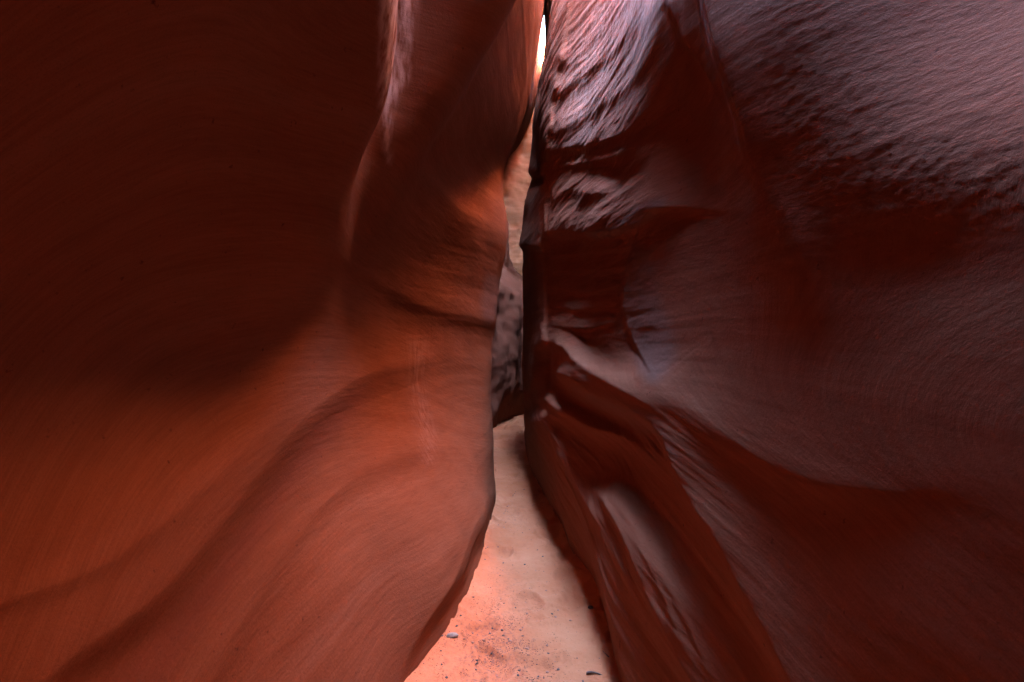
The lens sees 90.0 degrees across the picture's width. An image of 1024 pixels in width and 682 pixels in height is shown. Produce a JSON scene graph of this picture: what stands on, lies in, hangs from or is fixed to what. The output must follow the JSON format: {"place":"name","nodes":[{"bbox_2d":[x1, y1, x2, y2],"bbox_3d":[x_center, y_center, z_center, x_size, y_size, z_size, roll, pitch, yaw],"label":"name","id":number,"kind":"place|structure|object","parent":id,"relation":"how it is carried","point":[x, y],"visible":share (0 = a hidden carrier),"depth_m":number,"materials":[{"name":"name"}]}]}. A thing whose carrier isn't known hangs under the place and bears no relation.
{"place":"outdoors","nodes":[
{"label":"outdoors","id":0,"kind":"place"},
{"bbox_2d":[0,0,545,681],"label":"canyon wall","id":1,"kind":"structure","parent":0,"point":[252,254],"depth_m":1.61,"materials":[{"name":"stone"}]},
{"bbox_2d":[404,414,620,681],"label":"sand floor","id":2,"kind":"structure","parent":0,"point":[583,636],"depth_m":2.92,"materials":[{"name":"beige sand"}]},
{"bbox_2d":[446,632,457,637],"bbox_3d":[-0.299,1.475,2.564,0.062,0.030,0.026,0,0,-17],"label":"stone","id":3,"kind":"object","parent":2,"relation":"on","point":[452,635],"visible":1,"depth_m":2.56,"materials":[{"name":"grey stone"}]},
{"bbox_2d":[491,220,523,427],"bbox_3d":[-0.178,-0.850,12.192,3.032,5.300,13.235,0,0,26],"label":"rock buttress","id":4,"kind":"object","parent":2,"relation":"on","point":[507,398],"visible":0.12,"depth_m":9.46,"materials":[{"name":"brown stone"}]},
{"bbox_2d":[420,473,600,681],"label":"grit","id":5,"kind":"object","parent":2,"relation":"on","point":[503,639],"visible":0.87,"depth_m":2.50,"materials":[{"name":"gravel"}]},
{"bbox_2d":[586,671,601,674],"bbox_3d":[0.372,1.492,2.297,0.076,0.014,0.016,0,0,10],"label":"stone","id":6,"kind":"object","parent":2,"relation":"on","point":[589,672],"visible":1,"depth_m":2.30,"materials":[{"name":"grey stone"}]},
{"bbox_2d":[503,44,544,275],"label":"cliff","id":7,"kind":"structure","parent":0,"point":[516,180],"depth_m":14.53,"materials":[{"name":"stone"}]},
{"bbox_2d":[541,18,544,43],"label":"sky","id":8,"kind":"structure","parent":0,"point":[543,27],"materials":[{"name":"white"}]},
{"bbox_2d":[519,0,1023,681],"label":"canyon wall","id":9,"kind":"structure","parent":0,"point":[773,322],"depth_m":1.44,"materials":[{"name":"stone"}]}
]}

